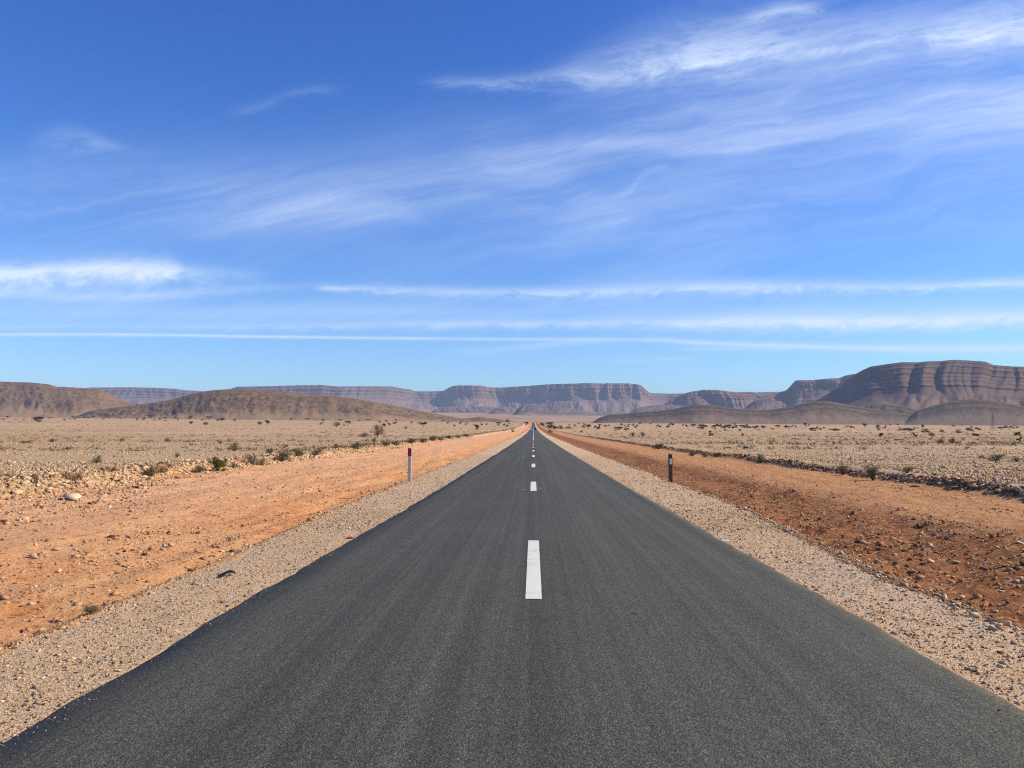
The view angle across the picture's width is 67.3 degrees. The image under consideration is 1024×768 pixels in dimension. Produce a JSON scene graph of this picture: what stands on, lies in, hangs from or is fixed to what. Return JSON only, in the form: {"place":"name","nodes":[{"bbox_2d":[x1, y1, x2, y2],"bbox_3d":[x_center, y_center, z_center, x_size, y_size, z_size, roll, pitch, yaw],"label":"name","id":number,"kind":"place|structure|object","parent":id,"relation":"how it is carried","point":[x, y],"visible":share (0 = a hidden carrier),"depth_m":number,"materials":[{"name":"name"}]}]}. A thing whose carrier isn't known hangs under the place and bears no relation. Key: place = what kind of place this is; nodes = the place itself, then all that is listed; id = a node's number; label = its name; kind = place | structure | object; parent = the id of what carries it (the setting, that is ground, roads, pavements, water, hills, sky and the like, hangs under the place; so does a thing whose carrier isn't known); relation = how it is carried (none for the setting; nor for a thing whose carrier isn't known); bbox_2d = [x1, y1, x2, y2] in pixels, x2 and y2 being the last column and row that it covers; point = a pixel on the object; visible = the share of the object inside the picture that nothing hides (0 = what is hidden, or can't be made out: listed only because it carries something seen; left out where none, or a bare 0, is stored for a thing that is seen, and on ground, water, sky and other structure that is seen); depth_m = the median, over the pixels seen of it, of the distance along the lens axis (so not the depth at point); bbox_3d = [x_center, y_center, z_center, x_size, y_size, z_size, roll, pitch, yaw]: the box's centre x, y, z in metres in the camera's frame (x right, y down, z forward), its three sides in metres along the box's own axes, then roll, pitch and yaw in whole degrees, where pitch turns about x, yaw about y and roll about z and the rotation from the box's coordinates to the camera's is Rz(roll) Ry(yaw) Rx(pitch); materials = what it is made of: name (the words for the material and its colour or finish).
{"place":"outdoors","nodes":[
{"label":"outdoors","id":0,"kind":"place"},
{"bbox_2d":[0,382,136,417],"bbox_3d":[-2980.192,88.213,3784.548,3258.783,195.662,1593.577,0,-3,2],"label":"hill","id":1,"kind":"structure","parent":0,"point":[25,399],"depth_m":3242.07,"materials":[{"name":"brown stone"}]},
{"bbox_2d":[73,389,480,421],"bbox_3d":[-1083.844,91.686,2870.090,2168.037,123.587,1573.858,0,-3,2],"label":"hill","id":2,"kind":"structure","parent":0,"point":[240,404],"depth_m":2370.63,"materials":[{"name":"brown stone"}]},
{"bbox_2d":[91,383,778,411],"bbox_3d":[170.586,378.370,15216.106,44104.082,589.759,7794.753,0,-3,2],"label":"mesa","id":3,"kind":"structure","parent":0,"point":[608,397],"depth_m":13449.93,"materials":[{"name":"stone"}]},
{"bbox_2d":[430,406,495,413],"bbox_3d":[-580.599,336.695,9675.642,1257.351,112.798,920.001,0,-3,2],"label":"hill","id":4,"kind":"structure","parent":0,"point":[479,409],"depth_m":9436.59,"materials":[{"name":"stone"}]},
{"bbox_2d":[465,417,513,421],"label":"hill","id":5,"kind":"structure","parent":0,"point":[483,419],"depth_m":3412.10,"materials":[{"name":"stone"}]},
{"bbox_2d":[489,406,516,413],"bbox_3d":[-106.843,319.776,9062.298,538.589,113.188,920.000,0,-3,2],"label":"hill","id":6,"kind":"structure","parent":0,"point":[504,410],"depth_m":8805.63,"materials":[{"name":"stone"}]},
{"bbox_2d":[0,423,1023,767],"bbox_3d":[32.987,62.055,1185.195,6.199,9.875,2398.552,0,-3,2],"label":"road","id":7,"kind":"structure","parent":0,"point":[532,599],"depth_m":5.53,"materials":[{"name":"grey asphalt"}]},
{"bbox_2d":[0,409,1023,741],"bbox_3d":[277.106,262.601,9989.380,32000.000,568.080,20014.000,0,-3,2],"label":"ground","id":8,"kind":"structure","parent":0,"point":[16,547],"depth_m":20.38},
{"bbox_2d":[0,471,15,476],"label":"grass tuft","id":9,"kind":"object","parent":8,"relation":"on","point":[8,474],"visible":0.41,"depth_m":27.46,"materials":[{"name":"plant"}]},
{"bbox_2d":[12,489,22,494],"bbox_3d":[-15.903,3.488,24.698,0.226,0.234,0.341,-1,-3,17],"label":"rock","id":10,"kind":"object","parent":8,"relation":"on","point":[18,491],"visible":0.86,"depth_m":24.67,"materials":[{"name":"beige stone"}]},
{"bbox_2d":[33,472,39,483],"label":"grass tuft","id":11,"kind":"object","parent":8,"relation":"on","point":[36,476],"visible":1,"depth_m":26.95,"materials":[{"name":"plant"}]},
{"bbox_2d":[34,416,42,421],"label":"acacia tree","id":12,"kind":"object","parent":8,"relation":"on","point":[36,418],"visible":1,"depth_m":989.45,"materials":[{"name":"green plant"}]},
{"bbox_2d":[47,483,56,487],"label":"rock","id":13,"kind":"object","parent":8,"relation":"on","point":[52,485],"visible":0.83,"depth_m":27.11,"materials":[{"name":"beige stone"}]},
{"bbox_2d":[62,493,82,499],"bbox_3d":[-13.746,3.497,23.861,0.591,0.183,0.495,0,-3,-2],"label":"rock","id":14,"kind":"object","parent":8,"relation":"on","point":[75,496],"visible":1,"depth_m":23.79,"materials":[{"name":"beige stone"}]},
{"bbox_2d":[58,471,89,480],"bbox_3d":[-16.649,3.467,29.241,1.234,0.398,1.235,-2,-4,37],"label":"grass tuft","id":15,"kind":"object","parent":8,"relation":"on","point":[73,476],"visible":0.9,"depth_m":29.22,"materials":[{"name":"plant"}]},
{"bbox_2d":[71,602,83,605],"bbox_3d":[-5.813,2.947,10.285,0.135,0.055,0.088,1,-3,-16],"label":"rock","id":16,"kind":"object","parent":8,"relation":"on","point":[77,603],"visible":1,"depth_m":10.28,"materials":[{"name":"beige stone"}]},
{"bbox_2d":[82,604,101,614],"bbox_3d":[-4.132,2.205,7.529,0.210,0.095,0.286,-1,-3,12],"label":"shrub","id":17,"kind":"object","parent":8,"relation":"on","point":[89,609],"visible":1,"depth_m":7.51,"materials":[{"name":"green plant"}]},
{"bbox_2d":[90,454,103,462],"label":"shrub","id":18,"kind":"object","parent":8,"relation":"on","point":[98,458],"visible":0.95,"depth_m":47.30,"materials":[{"name":"beige plant"}]},
{"bbox_2d":[100,466,118,471],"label":"grass tuft","id":19,"kind":"object","parent":8,"relation":"on","point":[108,468],"visible":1,"depth_m":32.36,"materials":[{"name":"plant"}]},
{"bbox_2d":[141,465,160,475],"bbox_3d":[-15.882,3.798,33.756,0.863,0.533,0.933,2,-4,-38],"label":"shrub","id":20,"kind":"object","parent":8,"relation":"on","point":[151,470],"visible":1,"depth_m":33.70,"materials":[{"name":"green plant"}]},
{"bbox_2d":[154,462,168,472],"bbox_3d":[-15.988,3.788,35.038,0.808,0.526,0.808,2,-4,-32],"label":"grass tuft","id":21,"kind":"object","parent":8,"relation":"on","point":[161,468],"visible":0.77,"depth_m":35.01,"materials":[{"name":"plant"}]},
{"bbox_2d":[191,465,206,472],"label":"shrub","id":22,"kind":"object","parent":8,"relation":"on","point":[198,469],"visible":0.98,"depth_m":37.49,"materials":[{"name":"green plant"}]},
{"bbox_2d":[207,455,228,470],"bbox_3d":[-14.799,4.020,38.866,0.941,0.850,1.127,-1,-3,14],"label":"shrub","id":23,"kind":"object","parent":8,"relation":"on","point":[217,463],"visible":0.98,"depth_m":38.73,"materials":[{"name":"green plant"}]},
{"bbox_2d":[218,570,234,576],"bbox_3d":[-3.475,2.306,9.369,0.050,0.054,0.246,-2,-4,31],"label":"tyre scrap","id":24,"kind":"object","parent":8,"relation":"on","point":[225,573],"visible":1,"depth_m":9.35,"materials":[{"name":"black rubber"}]},
{"bbox_2d":[228,442,239,450],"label":"shrub","id":25,"kind":"object","parent":8,"relation":"on","point":[235,445],"visible":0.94,"depth_m":75.52,"materials":[{"name":"plant"}]},
{"bbox_2d":[229,462,242,468],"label":"shrub","id":26,"kind":"object","parent":8,"relation":"on","point":[233,466],"visible":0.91,"depth_m":42.74,"materials":[{"name":"beige plant"}]},
{"bbox_2d":[239,453,258,463],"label":"shrub","id":27,"kind":"object","parent":8,"relation":"on","point":[250,458],"visible":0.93,"depth_m":46.30,"materials":[{"name":"plant"}]},
{"bbox_2d":[254,458,268,464],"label":"shrub","id":28,"kind":"object","parent":8,"relation":"on","point":[260,461],"visible":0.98,"depth_m":46.29,"materials":[{"name":"green plant"}]},
{"bbox_2d":[266,447,273,452],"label":"shrub","id":29,"kind":"object","parent":8,"relation":"on","point":[268,450],"visible":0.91,"depth_m":59.61,"materials":[{"name":"beige plant"}]},
{"bbox_2d":[272,451,290,460],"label":"shrub","id":30,"kind":"object","parent":8,"relation":"on","point":[283,455],"visible":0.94,"depth_m":51.01,"materials":[{"name":"green plant"}]},
{"bbox_2d":[292,448,305,456],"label":"shrub","id":31,"kind":"object","parent":8,"relation":"on","point":[299,452],"visible":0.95,"depth_m":57.16,"materials":[{"name":"green plant"}]},
{"bbox_2d":[311,449,323,455],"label":"shrub","id":32,"kind":"object","parent":8,"relation":"on","point":[316,452],"visible":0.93,"depth_m":60.78,"materials":[{"name":"brown plant"}]},
{"bbox_2d":[350,442,362,448],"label":"shrub","id":33,"kind":"object","parent":8,"relation":"on","point":[357,444],"visible":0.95,"depth_m":76.28,"materials":[{"name":"green plant"}]},
{"bbox_2d":[370,424,385,436],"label":"acacia tree","id":34,"kind":"object","parent":8,"relation":"on","point":[378,432],"visible":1,"depth_m":202.75,"materials":[{"name":"green plant"}]},
{"bbox_2d":[382,440,390,445],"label":"shrub","id":35,"kind":"object","parent":8,"relation":"on","point":[386,443],"visible":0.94,"depth_m":91.37,"materials":[{"name":"green plant"}]},
{"bbox_2d":[408,447,410,481],"bbox_3d":[-3.730,3.011,28.040,0.122,1.388,0.088,-1,-3,11],"label":"delineator post","id":36,"kind":"object","parent":8,"relation":"on","point":[409,464],"visible":0.89,"depth_m":28.00,"materials":[{"name":"white plastic"}]},
{"bbox_2d":[406,438,415,442],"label":"shrub","id":37,"kind":"object","parent":8,"relation":"on","point":[411,440],"visible":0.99,"depth_m":108.83,"materials":[{"name":"green plant"}]},
{"bbox_2d":[0,417,1021,432],"bbox_3d":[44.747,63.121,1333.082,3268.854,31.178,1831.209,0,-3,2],"label":"scrub","id":38,"kind":"object","parent":8,"relation":"on","point":[471,429],"visible":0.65,"depth_m":727.80,"materials":[{"name":"green plant"}]},
{"bbox_2d":[0,432,1023,754],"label":"rubble","id":39,"kind":"object","parent":8,"relation":"on","point":[994,478],"visible":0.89,"depth_m":18.67,"materials":[{"name":"stone"}]},
{"bbox_2d":[0,430,1023,452],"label":"scrub","id":40,"kind":"object","parent":8,"relation":"on","point":[400,441],"visible":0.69,"depth_m":121.68,"materials":[{"name":"plant"}]},
{"bbox_2d":[545,422,556,428],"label":"acacia tree","id":41,"kind":"object","parent":8,"relation":"on","point":[552,425],"visible":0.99,"depth_m":730.97,"materials":[{"name":"green plant"}]},
{"bbox_2d":[652,443,663,448],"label":"shrub","id":42,"kind":"object","parent":8,"relation":"on","point":[659,445],"visible":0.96,"depth_m":89.00,"materials":[{"name":"green plant"}]},
{"bbox_2d":[668,454,672,481],"bbox_3d":[5.781,3.137,28.082,0.142,1.188,0.107,0,-3,-5],"label":"delineator post","id":43,"kind":"object","parent":8,"relation":"on","point":[670,477],"visible":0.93,"depth_m":28.05,"materials":[{"name":"black plastic"}]},
{"bbox_2d":[710,452,721,456],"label":"shrub","id":44,"kind":"object","parent":8,"relation":"on","point":[717,454],"visible":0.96,"depth_m":61.74,"materials":[{"name":"green plant"}]},
{"bbox_2d":[754,453,765,462],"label":"shrub","id":45,"kind":"object","parent":8,"relation":"on","point":[761,458],"visible":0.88,"depth_m":50.41,"materials":[{"name":"green plant"}]},
{"bbox_2d":[836,463,850,474],"bbox_3d":[15.629,4.008,36.296,0.620,0.648,0.653,0,-3,-3],"label":"shrub","id":46,"kind":"object","parent":8,"relation":"on","point":[841,469],"visible":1,"depth_m":36.25,"materials":[{"name":"green plant"}]},
{"bbox_2d":[861,465,882,479],"bbox_3d":[15.399,3.800,32.949,0.945,0.731,0.848,2,-4,-36],"label":"shrub","id":47,"kind":"object","parent":8,"relation":"on","point":[872,472],"visible":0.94,"depth_m":32.84,"materials":[{"name":"green plant"}]},
{"bbox_2d":[897,465,917,472],"bbox_3d":[16.756,3.616,32.585,0.734,0.373,0.599,-3,-4,43],"label":"shrub","id":48,"kind":"object","parent":8,"relation":"on","point":[907,469],"visible":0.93,"depth_m":32.59,"materials":[{"name":"brown plant"}]},
{"bbox_2d":[915,575,924,578],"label":"rock","id":49,"kind":"object","parent":8,"relation":"on","point":[919,576],"visible":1,"depth_m":13.24,"materials":[{"name":"beige stone"}]},
{"bbox_2d":[969,612,981,617],"bbox_3d":[4.434,2.215,7.354,0.094,0.054,0.078,1,-3,-14],"label":"rock","id":50,"kind":"object","parent":8,"relation":"on","point":[972,614],"visible":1,"depth_m":7.36,"materials":[{"name":"grey stone"}]},
{"bbox_2d":[972,593,982,598],"bbox_3d":[7.064,3.235,11.684,0.083,0.097,0.145,2,-4,-38],"label":"rock","id":51,"kind":"object","parent":8,"relation":"on","point":[975,596],"visible":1,"depth_m":11.65,"materials":[{"name":"beige stone"}]},
{"bbox_2d":[988,625,997,630],"bbox_3d":[4.298,2.181,6.873,0.081,0.050,0.073,-2,10,27],"label":"rock","id":52,"kind":"object","parent":8,"relation":"on","point":[991,627],"visible":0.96,"depth_m":6.86,"materials":[{"name":"grey stone"}]},
{"bbox_2d":[983,617,1003,621],"bbox_3d":[4.503,2.204,7.187,0.215,0.050,0.064,-9,-1,-6],"label":"rock","id":53,"kind":"object","parent":8,"relation":"on","point":[995,619],"visible":0.94,"depth_m":7.17,"materials":[{"name":"brown stone"}]},
{"bbox_2d":[983,454,1011,459],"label":"shrub","id":54,"kind":"object","parent":8,"relation":"on","point":[998,456],"visible":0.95,"depth_m":47.88,"materials":[{"name":"green plant"}]},
{"bbox_2d":[995,625,1005,629],"bbox_3d":[4.369,2.186,6.883,0.087,0.059,0.047,-3,-19,23],"label":"rock","id":55,"kind":"object","parent":8,"relation":"on","point":[998,627],"visible":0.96,"depth_m":6.87,"materials":[{"name":"beige stone"}]},
{"bbox_2d":[0,0,1023,393],"label":"sky","id":56,"kind":"structure","parent":0,"point":[659,196],"materials":[{"name":"blue"}]},
{"bbox_2d":[513,404,605,415],"bbox_3d":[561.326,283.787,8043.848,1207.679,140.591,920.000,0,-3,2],"label":"hill","id":57,"kind":"structure","parent":0,"point":[531,410],"depth_m":7783.69,"materials":[{"name":"brown stone"}]},
{"bbox_2d":[598,411,626,414],"bbox_3d":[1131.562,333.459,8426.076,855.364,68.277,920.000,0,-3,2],"label":"hill","id":58,"kind":"structure","parent":0,"point":[609,413],"depth_m":8224.88,"materials":[{"name":"stone"}]},
{"bbox_2d":[630,405,684,412],"bbox_3d":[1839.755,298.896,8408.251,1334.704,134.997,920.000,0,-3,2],"label":"hill","id":59,"kind":"structure","parent":0,"point":[653,408],"depth_m":8245.15,"materials":[{"name":"stone"}]},
{"bbox_2d":[659,390,760,408],"bbox_3d":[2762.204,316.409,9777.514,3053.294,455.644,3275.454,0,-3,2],"label":"ridge","id":60,"kind":"structure","parent":0,"point":[736,400],"depth_m":9234.90,"materials":[{"name":"stone"}]},
{"bbox_2d":[591,401,910,424],"bbox_3d":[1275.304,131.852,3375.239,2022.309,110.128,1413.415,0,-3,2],"label":"hill","id":61,"kind":"structure","parent":0,"point":[821,412],"depth_m":3008.33,"materials":[{"name":"stone"}]},
{"bbox_2d":[743,374,854,409],"bbox_3d":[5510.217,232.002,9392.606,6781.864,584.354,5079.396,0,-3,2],"label":"mesa","id":62,"kind":"structure","parent":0,"point":[796,392],"depth_m":8326.89,"materials":[{"name":"brown stone"}]},
{"bbox_2d":[860,404,917,414],"bbox_3d":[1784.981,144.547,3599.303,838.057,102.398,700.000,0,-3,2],"label":"hill","id":63,"kind":"structure","parent":0,"point":[898,408],"depth_m":3464.70,"materials":[{"name":"stone"}]},
{"bbox_2d":[816,360,1023,409],"bbox_3d":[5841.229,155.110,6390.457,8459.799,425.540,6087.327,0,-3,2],"label":"mesa","id":64,"kind":"structure","parent":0,"point":[919,385],"depth_m":4490.66,"materials":[{"name":"brown stone"}]},
{"bbox_2d":[905,399,1023,425],"bbox_3d":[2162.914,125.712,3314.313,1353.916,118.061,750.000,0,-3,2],"label":"hill","id":65,"kind":"structure","parent":0,"point":[970,412],"depth_m":3094.18,"materials":[{"name":"stone"}]}
]}

